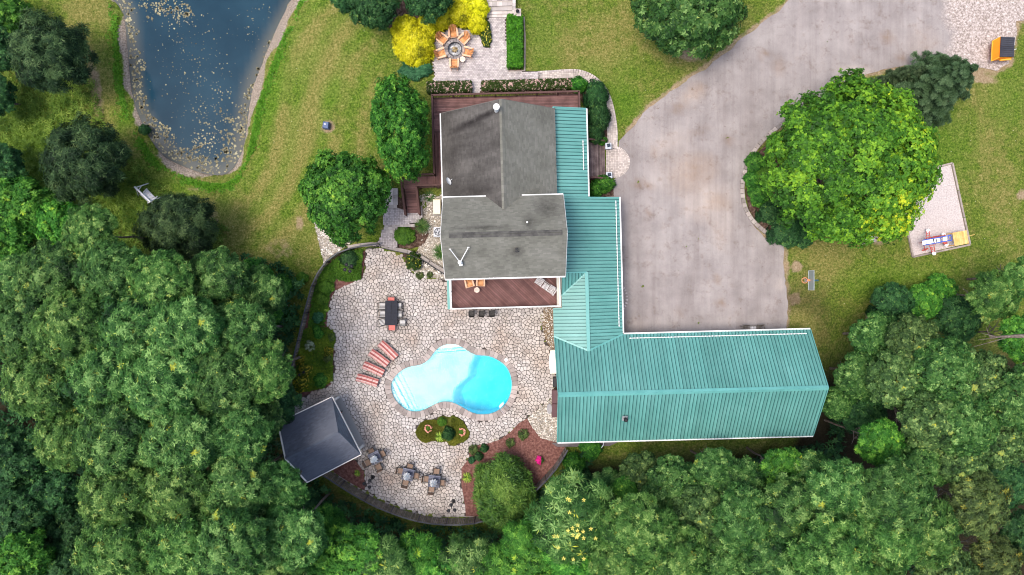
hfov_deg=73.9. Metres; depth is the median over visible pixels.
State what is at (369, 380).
sun lounger
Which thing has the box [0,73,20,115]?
tree
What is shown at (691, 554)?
tree
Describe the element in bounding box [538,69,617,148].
curved walk
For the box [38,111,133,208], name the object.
tree
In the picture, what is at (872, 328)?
tree
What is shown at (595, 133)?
shrub
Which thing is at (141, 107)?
algae mats
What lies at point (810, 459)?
tree
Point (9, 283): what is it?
tree
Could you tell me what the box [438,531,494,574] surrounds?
tree
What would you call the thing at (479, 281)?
adirondack chair
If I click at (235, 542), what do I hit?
tree
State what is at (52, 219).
tree
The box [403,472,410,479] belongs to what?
patio umbrella
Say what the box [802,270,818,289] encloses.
basketball hoop
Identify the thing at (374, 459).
patio umbrella
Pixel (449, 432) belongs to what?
shrub
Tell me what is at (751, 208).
kerb bed
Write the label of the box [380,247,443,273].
handrail
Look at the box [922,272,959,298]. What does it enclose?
tree
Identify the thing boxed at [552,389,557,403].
cabinet
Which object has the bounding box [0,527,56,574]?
tree
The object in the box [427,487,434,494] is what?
patio chair
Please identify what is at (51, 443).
tree
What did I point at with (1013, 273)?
tree
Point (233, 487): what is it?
tree
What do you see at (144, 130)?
shrub
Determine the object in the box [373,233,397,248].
walk
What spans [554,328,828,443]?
garage
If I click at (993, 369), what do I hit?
tree
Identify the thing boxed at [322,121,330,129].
garden box
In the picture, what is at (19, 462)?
tree
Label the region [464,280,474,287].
adirondack chair
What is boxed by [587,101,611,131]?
shrub
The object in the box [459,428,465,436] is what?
flower ring
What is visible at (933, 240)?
playset
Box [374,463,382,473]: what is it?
patio chair
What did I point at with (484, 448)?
plant
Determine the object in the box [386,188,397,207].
garden steps
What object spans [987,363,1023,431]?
tree
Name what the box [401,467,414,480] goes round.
square table
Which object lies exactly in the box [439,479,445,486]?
patio chair
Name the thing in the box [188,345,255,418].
tree
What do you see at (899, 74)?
conifer
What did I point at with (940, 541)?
tree
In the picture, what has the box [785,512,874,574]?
tree
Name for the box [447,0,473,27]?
golden shrub
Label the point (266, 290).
tree
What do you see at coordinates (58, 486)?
tree
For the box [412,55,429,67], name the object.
golden shrub
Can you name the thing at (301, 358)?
plant
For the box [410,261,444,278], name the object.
gravel bed
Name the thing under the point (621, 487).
tree
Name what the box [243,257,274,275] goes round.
shrub
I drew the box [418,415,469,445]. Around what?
island bed
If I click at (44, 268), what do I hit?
tree
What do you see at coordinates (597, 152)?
porch stairs
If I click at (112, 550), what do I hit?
tree
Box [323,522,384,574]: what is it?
tree
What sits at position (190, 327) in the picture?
tree
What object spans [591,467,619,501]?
tree
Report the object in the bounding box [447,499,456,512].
lamp post
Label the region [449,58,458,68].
adirondack chair
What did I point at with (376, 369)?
sun lounger
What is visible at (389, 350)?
sun lounger
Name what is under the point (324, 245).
rock bed
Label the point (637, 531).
tree
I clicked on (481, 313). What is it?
bar stool
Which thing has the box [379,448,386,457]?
patio chair
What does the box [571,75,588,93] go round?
shrub
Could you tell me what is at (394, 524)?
undergrowth
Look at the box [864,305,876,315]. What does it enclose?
shrub
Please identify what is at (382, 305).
patio chair
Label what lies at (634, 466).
tree
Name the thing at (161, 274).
tree
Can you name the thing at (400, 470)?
patio chair
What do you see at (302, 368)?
plant
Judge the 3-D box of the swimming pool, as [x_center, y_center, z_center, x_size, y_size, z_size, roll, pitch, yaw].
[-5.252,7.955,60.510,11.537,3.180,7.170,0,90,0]
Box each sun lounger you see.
[356,373,378,386]
[362,361,385,376]
[368,349,390,367]
[377,340,398,360]
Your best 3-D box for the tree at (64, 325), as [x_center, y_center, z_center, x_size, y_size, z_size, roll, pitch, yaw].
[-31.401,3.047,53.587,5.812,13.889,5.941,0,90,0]
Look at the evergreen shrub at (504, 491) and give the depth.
56.21 m
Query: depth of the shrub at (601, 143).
56.85 m
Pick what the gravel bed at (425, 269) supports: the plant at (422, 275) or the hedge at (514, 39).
the plant at (422, 275)
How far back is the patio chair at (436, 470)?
58.56 m
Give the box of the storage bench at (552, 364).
[549,349,555,373]
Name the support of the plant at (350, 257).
on the bed soil
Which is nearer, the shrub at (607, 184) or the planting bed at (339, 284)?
the shrub at (607, 184)
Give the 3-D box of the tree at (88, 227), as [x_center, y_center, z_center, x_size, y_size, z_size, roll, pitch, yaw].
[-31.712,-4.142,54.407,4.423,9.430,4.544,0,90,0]
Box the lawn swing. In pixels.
[134,183,159,202]
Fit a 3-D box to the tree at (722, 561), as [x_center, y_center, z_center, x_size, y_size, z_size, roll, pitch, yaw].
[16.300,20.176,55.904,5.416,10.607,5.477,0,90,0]
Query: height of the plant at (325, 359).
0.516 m
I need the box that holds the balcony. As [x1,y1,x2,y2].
[447,277,560,308]
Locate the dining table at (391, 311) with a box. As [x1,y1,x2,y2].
[385,301,397,324]
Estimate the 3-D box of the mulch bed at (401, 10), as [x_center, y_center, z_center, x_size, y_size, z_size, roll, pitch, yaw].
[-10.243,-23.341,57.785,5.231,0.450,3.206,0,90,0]
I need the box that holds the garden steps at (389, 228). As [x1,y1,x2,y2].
[382,224,414,232]
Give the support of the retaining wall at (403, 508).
on the lawn at (334, 66)
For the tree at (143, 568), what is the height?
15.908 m
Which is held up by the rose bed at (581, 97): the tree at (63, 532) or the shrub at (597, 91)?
the shrub at (597, 91)
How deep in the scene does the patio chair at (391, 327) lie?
58.54 m
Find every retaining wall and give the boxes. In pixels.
[335,464,554,516]
[347,242,443,272]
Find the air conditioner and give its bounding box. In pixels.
[434,227,440,236]
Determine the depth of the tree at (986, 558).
51.52 m
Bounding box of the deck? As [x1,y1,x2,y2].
[416,90,579,188]
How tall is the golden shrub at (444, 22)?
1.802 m
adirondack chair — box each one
[434,47,445,59]
[435,31,448,45]
[448,24,457,38]
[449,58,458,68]
[458,31,470,44]
[462,46,474,57]
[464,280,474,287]
[476,279,484,285]
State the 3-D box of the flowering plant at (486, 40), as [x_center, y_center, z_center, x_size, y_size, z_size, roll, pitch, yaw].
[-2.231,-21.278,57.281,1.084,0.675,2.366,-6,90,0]
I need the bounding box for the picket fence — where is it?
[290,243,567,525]
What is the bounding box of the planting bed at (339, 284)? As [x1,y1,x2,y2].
[293,251,364,396]
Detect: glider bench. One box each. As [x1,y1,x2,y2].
[534,278,556,294]
[741,324,764,329]
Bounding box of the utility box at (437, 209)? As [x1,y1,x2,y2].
[433,199,441,215]
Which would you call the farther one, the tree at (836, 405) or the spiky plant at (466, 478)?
the spiky plant at (466, 478)
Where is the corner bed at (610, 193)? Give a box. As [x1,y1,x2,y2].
[589,180,613,196]
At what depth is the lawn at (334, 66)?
57.95 m
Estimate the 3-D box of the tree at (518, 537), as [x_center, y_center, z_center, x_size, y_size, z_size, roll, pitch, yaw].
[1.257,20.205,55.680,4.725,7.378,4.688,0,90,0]
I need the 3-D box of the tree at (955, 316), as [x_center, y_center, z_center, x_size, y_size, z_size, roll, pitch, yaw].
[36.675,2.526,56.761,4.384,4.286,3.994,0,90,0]
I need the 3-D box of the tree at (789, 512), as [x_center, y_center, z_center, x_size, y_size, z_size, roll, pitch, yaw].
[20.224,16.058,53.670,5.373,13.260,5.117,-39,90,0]
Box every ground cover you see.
[294,326,335,391]
[308,249,362,326]
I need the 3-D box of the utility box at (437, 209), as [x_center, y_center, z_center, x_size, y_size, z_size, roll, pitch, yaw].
[-6.321,-6.790,57.630,0.750,1.000,1.300,0,90,0]
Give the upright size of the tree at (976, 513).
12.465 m
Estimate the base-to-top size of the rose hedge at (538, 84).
1.352 m
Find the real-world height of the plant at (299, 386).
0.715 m
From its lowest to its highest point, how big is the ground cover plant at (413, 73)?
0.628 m
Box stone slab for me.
[547,403,551,413]
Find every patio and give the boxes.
[295,248,556,517]
[432,18,541,92]
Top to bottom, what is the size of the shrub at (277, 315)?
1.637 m
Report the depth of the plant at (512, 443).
58.65 m
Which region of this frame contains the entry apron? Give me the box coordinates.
[606,146,629,177]
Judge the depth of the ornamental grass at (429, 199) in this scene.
57.60 m
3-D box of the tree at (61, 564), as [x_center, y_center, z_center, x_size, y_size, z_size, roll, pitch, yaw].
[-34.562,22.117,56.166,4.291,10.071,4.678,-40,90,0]
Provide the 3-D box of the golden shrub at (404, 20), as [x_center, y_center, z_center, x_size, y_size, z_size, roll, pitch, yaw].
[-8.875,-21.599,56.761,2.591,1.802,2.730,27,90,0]
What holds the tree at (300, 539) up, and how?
on the lawn at (334, 66)
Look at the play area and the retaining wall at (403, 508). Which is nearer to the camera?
the play area
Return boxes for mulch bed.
[331,460,364,489]
[385,0,417,27]
[397,196,402,208]
[462,419,564,515]
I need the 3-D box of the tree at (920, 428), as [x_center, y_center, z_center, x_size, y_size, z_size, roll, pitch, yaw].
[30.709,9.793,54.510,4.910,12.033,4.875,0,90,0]
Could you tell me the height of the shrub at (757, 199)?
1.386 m
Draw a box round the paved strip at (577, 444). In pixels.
[552,442,616,446]
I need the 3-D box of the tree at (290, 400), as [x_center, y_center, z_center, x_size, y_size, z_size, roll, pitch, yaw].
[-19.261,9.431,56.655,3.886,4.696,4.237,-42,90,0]
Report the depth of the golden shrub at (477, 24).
56.56 m
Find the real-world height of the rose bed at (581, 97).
0.250 m
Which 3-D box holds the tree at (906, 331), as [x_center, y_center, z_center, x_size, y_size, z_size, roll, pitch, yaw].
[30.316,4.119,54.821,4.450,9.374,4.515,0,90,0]
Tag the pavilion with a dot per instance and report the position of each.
(321, 438)
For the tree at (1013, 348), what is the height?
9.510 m
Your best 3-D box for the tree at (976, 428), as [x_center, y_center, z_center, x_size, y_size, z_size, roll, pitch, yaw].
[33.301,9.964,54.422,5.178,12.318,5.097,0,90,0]
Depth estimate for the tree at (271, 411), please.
51.09 m
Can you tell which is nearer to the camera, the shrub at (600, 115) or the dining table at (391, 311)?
the shrub at (600, 115)
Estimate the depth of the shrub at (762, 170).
56.63 m
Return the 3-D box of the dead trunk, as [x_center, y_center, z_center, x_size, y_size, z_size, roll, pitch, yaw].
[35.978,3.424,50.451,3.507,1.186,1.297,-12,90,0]
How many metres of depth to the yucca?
58.80 m
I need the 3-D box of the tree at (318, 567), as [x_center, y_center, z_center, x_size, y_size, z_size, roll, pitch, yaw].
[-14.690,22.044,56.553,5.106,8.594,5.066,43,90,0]
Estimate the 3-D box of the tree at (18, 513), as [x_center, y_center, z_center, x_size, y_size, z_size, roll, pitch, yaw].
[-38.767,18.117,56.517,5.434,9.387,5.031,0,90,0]
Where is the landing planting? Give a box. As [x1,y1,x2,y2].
[397,226,428,248]
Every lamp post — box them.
[343,263,354,272]
[362,475,374,488]
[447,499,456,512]
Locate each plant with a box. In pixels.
[292,376,308,394]
[294,353,304,365]
[297,363,312,377]
[305,340,315,350]
[312,311,324,323]
[312,325,320,332]
[313,329,324,338]
[313,372,327,387]
[314,292,328,305]
[318,279,334,293]
[323,346,333,355]
[323,355,331,362]
[328,333,335,341]
[338,248,359,268]
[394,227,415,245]
[397,61,433,81]
[415,272,424,278]
[427,271,432,277]
[437,417,446,426]
[461,472,471,482]
[468,444,478,455]
[468,456,475,463]
[473,451,483,460]
[479,20,491,47]
[479,443,488,452]
[505,438,515,448]
[517,428,528,440]
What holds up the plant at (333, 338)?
on the planting bed at (339, 284)
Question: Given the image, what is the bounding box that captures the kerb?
[740,120,785,233]
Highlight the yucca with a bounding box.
[435,432,443,442]
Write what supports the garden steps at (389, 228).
on the lawn at (334, 66)
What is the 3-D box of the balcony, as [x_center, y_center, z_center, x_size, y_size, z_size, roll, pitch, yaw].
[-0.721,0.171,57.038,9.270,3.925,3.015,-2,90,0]
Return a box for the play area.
[905,162,970,257]
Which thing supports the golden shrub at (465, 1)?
on the lawn at (334, 66)
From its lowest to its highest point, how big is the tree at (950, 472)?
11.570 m
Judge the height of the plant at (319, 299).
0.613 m
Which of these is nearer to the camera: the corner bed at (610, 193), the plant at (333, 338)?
the corner bed at (610, 193)
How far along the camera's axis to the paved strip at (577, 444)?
58.85 m
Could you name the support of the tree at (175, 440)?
on the lawn at (334, 66)
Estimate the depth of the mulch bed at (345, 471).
58.98 m
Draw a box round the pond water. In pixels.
[114,0,290,174]
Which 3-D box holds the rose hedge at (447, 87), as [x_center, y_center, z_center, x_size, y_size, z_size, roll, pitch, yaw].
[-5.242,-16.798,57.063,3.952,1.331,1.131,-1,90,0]
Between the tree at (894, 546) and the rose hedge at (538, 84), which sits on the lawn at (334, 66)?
the tree at (894, 546)
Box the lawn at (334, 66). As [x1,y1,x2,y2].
[0,0,1023,574]
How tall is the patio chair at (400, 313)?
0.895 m
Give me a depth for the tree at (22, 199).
55.25 m
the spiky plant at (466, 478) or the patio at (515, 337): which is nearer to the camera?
the spiky plant at (466, 478)
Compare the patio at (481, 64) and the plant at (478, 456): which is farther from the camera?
the plant at (478, 456)
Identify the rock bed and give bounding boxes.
[316,228,347,261]
[527,399,556,441]
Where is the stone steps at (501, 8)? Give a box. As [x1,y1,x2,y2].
[487,0,515,17]
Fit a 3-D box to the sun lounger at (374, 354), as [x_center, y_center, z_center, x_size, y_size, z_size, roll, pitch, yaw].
[-11.413,6.082,58.662,1.906,0.676,0.736,38,90,0]
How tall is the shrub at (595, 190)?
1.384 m
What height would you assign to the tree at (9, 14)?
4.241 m
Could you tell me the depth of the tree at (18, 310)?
49.17 m
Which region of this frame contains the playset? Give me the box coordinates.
[921,229,951,254]
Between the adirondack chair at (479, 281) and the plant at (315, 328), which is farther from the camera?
the plant at (315, 328)
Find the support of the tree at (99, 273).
on the lawn at (334, 66)
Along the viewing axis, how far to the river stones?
58.93 m
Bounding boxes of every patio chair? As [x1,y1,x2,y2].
[362,458,370,468]
[366,446,374,454]
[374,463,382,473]
[376,318,384,326]
[377,302,384,309]
[377,310,384,317]
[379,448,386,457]
[387,296,394,300]
[387,325,395,331]
[395,467,402,474]
[397,310,402,317]
[400,319,406,325]
[401,480,408,488]
[406,462,414,469]
[413,472,419,480]
[421,474,428,482]
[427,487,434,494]
[432,468,439,474]
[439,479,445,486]
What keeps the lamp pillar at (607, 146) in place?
on the lawn at (334, 66)
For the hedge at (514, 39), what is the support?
on the hedge bed
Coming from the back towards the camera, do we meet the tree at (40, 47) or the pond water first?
the pond water
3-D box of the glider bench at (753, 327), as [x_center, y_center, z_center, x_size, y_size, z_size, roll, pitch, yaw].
[20.208,3.424,57.089,1.957,0.922,0.657,-2,90,0]
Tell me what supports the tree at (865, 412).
on the lawn at (334, 66)
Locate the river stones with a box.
[314,194,556,441]
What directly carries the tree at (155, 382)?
on the lawn at (334, 66)
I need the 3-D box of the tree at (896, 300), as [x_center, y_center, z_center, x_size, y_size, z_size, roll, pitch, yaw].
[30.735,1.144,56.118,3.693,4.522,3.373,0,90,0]
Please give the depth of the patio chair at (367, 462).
58.56 m
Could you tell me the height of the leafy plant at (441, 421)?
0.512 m
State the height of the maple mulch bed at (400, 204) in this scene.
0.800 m
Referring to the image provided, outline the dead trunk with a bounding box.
[974,327,1023,346]
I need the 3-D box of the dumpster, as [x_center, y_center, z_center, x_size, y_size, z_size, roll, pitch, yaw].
[41.059,-19.859,56.779,2.190,1.342,2.001,0,90,0]
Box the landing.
[383,206,422,224]
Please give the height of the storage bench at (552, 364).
0.920 m
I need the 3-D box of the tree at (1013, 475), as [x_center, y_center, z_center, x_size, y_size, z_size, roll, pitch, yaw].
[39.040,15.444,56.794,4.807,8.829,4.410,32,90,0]
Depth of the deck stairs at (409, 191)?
56.77 m
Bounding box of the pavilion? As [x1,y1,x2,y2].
[279,394,365,482]
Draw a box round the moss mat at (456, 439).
[448,417,469,445]
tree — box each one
[0,0,33,32]
[0,23,12,72]
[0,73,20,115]
[0,142,28,184]
[0,175,55,237]
[0,222,35,261]
[0,253,20,296]
[0,289,43,360]
[0,346,74,421]
[0,421,48,494]
[0,484,56,541]
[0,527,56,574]
[4,6,100,94]
[13,238,82,301]
[20,466,82,522]
[26,289,104,370]
[31,407,84,472]
[32,198,77,245]
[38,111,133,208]
[43,504,90,550]
[43,544,83,574]
[56,346,135,415]
[60,203,145,258]
[69,399,195,476]
[69,517,149,574]
[71,239,147,304]
[75,463,149,527]
[96,292,158,363]
[117,342,202,421]
[124,555,160,574]
[125,248,194,307]
[132,191,219,261]
[136,404,220,475]
[136,511,202,574]
[137,465,214,533]
[145,294,228,360]
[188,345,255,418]
[189,245,250,307]
[189,506,272,574]
[202,451,283,520]
[208,401,275,467]
[213,298,283,355]
[239,336,299,404]
[244,263,287,314]
[250,399,286,442]
[256,460,310,516]
[259,492,330,571]
[259,556,306,574]
[273,379,303,424]
[298,148,393,247]
[299,486,321,510]
[304,535,343,574]
[310,500,349,536]
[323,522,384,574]
[330,0,354,14]
[346,0,402,31]
[350,533,415,574]
[370,72,431,182]
[397,528,446,574]
[404,0,454,24]
[419,550,458,574]
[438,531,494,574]
[474,542,512,574]
[498,515,541,564]
[500,545,551,574]
[523,467,613,566]
[541,551,598,574]
[576,468,591,485]
[587,542,647,574]
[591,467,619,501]
[597,490,679,574]
[610,475,638,500]
[615,450,657,492]
[630,0,747,59]
[641,454,698,511]
[648,520,712,574]
[671,483,723,544]
[689,446,735,492]
[706,541,748,574]
[710,481,773,557]
[717,455,768,497]
[741,535,806,574]
[746,446,802,486]
[755,67,943,248]
[757,471,823,543]
[767,448,829,481]
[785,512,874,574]
[804,456,868,519]
[822,385,857,421]
[824,417,906,466]
[825,452,937,537]
[829,351,876,401]
[842,311,897,357]
[842,397,887,435]
[848,511,923,572]
[860,549,905,574]
[863,348,924,410]
[869,281,916,319]
[883,312,940,360]
[893,389,957,452]
[900,438,946,486]
[908,335,982,402]
[908,549,979,574]
[909,283,942,320]
[914,497,963,570]
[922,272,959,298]
[930,412,1023,470]
[932,294,982,341]
[933,470,1014,542]
[935,446,992,484]
[941,393,1001,457]
[956,269,1022,324]
[959,531,1023,574]
[966,255,1023,297]
[966,347,1014,408]
[977,314,1023,364]
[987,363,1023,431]
[988,461,1023,509]
[997,507,1023,556]
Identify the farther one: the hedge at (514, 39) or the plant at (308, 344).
the plant at (308, 344)
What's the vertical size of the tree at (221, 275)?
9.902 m
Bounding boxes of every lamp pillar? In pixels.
[514,9,520,15]
[605,143,610,149]
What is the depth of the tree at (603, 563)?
49.92 m
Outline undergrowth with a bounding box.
[0,252,968,574]
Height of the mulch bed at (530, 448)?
0.400 m
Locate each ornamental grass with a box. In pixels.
[413,218,430,234]
[423,190,434,202]
[430,243,441,260]
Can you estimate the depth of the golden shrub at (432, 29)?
56.37 m
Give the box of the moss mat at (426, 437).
[415,419,442,442]
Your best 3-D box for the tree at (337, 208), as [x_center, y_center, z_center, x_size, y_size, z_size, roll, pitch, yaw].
[-12.862,-6.883,53.901,7.442,8.226,7.677,0,90,0]
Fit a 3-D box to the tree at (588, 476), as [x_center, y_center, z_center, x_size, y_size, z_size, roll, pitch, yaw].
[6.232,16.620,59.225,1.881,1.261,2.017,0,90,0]
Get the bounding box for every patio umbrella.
[370,455,377,463]
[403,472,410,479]
[430,478,436,486]
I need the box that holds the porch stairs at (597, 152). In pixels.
[588,138,605,179]
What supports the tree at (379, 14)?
on the lawn at (334, 66)
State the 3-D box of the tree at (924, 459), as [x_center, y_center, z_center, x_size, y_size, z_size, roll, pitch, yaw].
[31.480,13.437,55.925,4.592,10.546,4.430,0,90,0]
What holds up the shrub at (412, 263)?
on the gravel bed at (425, 269)
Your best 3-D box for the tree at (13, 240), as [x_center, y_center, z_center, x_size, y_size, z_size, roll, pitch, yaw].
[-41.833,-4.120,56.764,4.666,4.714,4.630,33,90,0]
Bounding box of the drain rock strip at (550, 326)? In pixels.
[542,307,554,348]
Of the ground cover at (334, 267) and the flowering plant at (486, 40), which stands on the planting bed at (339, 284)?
the ground cover at (334, 267)
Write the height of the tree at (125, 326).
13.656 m
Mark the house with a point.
(518, 201)
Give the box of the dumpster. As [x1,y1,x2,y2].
[991,36,1014,60]
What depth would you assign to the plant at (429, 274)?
58.75 m
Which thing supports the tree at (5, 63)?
on the lawn at (334, 66)
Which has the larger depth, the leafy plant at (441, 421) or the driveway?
the leafy plant at (441, 421)
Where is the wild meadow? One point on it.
(37, 100)
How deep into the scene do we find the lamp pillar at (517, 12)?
56.63 m
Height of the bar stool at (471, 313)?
1.127 m
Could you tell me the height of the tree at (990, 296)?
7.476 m
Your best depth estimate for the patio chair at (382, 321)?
58.54 m
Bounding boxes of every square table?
[367,449,383,465]
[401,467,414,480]
[428,473,440,487]
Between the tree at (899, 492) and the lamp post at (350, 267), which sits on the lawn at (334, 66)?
the tree at (899, 492)
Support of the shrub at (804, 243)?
on the kerb bed at (751, 208)
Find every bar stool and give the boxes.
[468,310,474,316]
[478,310,484,316]
[489,310,494,316]
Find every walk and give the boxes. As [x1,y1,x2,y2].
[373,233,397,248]
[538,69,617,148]
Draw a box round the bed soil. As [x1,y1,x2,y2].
[330,253,556,502]
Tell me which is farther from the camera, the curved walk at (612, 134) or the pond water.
the pond water
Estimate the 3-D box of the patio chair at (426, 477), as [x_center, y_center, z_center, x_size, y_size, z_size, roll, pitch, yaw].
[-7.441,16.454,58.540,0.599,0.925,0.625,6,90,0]
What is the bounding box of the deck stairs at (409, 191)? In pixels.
[400,177,420,215]
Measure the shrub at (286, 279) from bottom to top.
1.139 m
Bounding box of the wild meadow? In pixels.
[0,1,228,262]
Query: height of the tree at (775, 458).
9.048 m
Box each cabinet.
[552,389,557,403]
[552,404,556,416]
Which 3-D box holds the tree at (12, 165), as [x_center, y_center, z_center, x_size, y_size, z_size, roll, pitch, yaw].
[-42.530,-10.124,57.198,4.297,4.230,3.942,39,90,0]
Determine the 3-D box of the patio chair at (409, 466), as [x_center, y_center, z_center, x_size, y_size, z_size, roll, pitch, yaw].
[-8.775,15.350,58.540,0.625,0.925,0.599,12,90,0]
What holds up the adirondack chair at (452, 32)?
on the patio at (481, 64)
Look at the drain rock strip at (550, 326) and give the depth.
58.97 m
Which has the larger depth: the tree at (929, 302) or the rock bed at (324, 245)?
the rock bed at (324, 245)
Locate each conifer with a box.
[869,75,888,86]
[885,65,914,88]
[886,50,978,128]
[888,65,926,86]
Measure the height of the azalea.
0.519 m
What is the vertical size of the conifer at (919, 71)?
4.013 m
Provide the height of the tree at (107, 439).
15.722 m
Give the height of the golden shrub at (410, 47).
2.042 m
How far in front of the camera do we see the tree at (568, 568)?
51.81 m
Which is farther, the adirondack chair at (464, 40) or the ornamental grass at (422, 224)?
the ornamental grass at (422, 224)
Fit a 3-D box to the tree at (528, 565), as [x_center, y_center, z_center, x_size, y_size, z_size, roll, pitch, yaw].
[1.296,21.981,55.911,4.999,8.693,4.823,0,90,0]
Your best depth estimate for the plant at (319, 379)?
58.53 m
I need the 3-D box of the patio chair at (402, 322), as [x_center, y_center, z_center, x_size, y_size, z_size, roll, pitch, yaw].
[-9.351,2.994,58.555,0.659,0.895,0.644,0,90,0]
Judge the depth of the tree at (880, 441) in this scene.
50.03 m
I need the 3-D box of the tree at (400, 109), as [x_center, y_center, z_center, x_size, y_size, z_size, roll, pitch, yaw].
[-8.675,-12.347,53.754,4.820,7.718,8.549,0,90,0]
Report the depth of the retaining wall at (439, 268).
58.62 m
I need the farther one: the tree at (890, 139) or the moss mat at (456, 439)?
the moss mat at (456, 439)
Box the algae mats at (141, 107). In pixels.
[117,0,287,173]
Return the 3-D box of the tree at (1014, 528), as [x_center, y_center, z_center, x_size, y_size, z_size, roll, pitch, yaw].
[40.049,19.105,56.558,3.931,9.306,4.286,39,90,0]
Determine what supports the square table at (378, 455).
on the patio at (515, 337)
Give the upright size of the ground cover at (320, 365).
0.585 m
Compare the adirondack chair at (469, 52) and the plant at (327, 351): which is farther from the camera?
the plant at (327, 351)
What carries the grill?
on the patio at (515, 337)
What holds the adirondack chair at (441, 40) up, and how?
on the patio at (481, 64)
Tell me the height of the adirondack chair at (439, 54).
1.016 m
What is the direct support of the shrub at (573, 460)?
on the lawn at (334, 66)
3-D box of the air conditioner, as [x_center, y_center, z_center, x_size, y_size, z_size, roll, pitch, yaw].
[-6.243,-4.705,57.905,0.780,0.890,0.800,0,90,0]
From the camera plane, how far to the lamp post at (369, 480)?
56.98 m
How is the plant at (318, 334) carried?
on the planting bed at (339, 284)
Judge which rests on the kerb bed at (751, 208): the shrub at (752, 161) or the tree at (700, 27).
the shrub at (752, 161)
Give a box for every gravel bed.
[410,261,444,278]
[416,196,443,271]
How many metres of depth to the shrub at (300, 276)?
58.55 m
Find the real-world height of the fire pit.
0.488 m
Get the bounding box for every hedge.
[426,80,472,94]
[481,77,572,92]
[506,13,523,69]
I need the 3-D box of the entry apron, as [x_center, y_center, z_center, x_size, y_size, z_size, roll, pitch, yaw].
[8.968,-10.602,57.682,2.029,0.355,2.720,0,90,0]
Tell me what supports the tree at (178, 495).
on the lawn at (334, 66)
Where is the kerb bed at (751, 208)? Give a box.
[745,145,821,229]
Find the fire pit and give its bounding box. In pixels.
[444,39,465,59]
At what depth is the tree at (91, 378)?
47.31 m
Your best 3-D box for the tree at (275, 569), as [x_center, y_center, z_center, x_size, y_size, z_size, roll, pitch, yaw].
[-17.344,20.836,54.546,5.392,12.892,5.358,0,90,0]
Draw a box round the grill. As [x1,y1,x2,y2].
[553,377,556,386]
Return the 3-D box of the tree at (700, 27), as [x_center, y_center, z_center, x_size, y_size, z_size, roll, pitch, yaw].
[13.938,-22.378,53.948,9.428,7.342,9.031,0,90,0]
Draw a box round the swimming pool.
[385,338,517,420]
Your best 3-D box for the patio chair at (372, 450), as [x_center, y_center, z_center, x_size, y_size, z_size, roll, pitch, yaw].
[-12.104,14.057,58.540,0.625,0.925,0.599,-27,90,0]
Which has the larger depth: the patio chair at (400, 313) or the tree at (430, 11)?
the patio chair at (400, 313)
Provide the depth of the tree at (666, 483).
51.83 m
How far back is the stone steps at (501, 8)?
57.18 m
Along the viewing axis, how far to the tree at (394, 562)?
52.82 m
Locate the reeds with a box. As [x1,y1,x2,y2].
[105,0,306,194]
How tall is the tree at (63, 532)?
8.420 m
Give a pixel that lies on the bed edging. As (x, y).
(524, 49)
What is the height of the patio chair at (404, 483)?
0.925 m
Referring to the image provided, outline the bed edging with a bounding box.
[508,17,525,71]
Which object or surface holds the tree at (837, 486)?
on the lawn at (334, 66)
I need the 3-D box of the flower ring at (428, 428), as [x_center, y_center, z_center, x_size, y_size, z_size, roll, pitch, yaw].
[-7.249,12.146,58.811,0.727,0.346,0.688,42,90,0]
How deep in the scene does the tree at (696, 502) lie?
50.72 m
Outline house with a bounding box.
[440,99,623,350]
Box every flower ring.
[424,425,431,432]
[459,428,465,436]
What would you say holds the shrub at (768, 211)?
on the kerb bed at (751, 208)
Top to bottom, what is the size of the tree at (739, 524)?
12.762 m
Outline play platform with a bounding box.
[946,230,974,245]
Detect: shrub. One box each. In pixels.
[138,124,151,135]
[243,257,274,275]
[272,306,290,324]
[276,273,294,296]
[296,272,308,282]
[390,14,417,35]
[391,23,435,66]
[405,251,421,271]
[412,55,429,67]
[416,15,439,38]
[434,8,457,31]
[441,425,455,440]
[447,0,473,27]
[452,0,470,4]
[465,14,487,34]
[466,0,490,19]
[470,451,538,537]
[561,451,585,474]
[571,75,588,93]
[578,443,602,461]
[582,78,609,108]
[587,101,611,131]
[588,124,604,144]
[589,180,602,196]
[594,174,616,193]
[599,135,607,145]
[743,151,766,171]
[743,170,758,188]
[746,181,769,207]
[754,199,781,225]
[755,165,773,180]
[765,212,802,249]
[794,218,815,249]
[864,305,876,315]
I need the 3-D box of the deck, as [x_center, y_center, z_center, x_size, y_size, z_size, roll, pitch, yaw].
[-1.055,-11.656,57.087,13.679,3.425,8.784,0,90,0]
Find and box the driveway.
[611,0,1023,333]
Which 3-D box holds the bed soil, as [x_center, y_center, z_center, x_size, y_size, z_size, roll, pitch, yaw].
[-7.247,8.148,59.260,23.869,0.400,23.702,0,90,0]
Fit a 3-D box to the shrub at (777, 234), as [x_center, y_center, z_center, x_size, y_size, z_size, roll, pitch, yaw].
[22.934,-4.705,56.889,3.204,1.716,3.324,32,90,0]
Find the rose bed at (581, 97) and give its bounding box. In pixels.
[480,87,606,136]
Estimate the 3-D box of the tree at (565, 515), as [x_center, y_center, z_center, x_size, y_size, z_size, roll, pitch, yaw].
[4.896,17.658,54.560,7.051,10.014,7.424,37,90,0]
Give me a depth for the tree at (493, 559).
52.99 m
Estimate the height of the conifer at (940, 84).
7.492 m
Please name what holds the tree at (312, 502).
on the lawn at (334, 66)
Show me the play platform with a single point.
(960, 237)
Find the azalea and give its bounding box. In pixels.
[535,455,543,464]

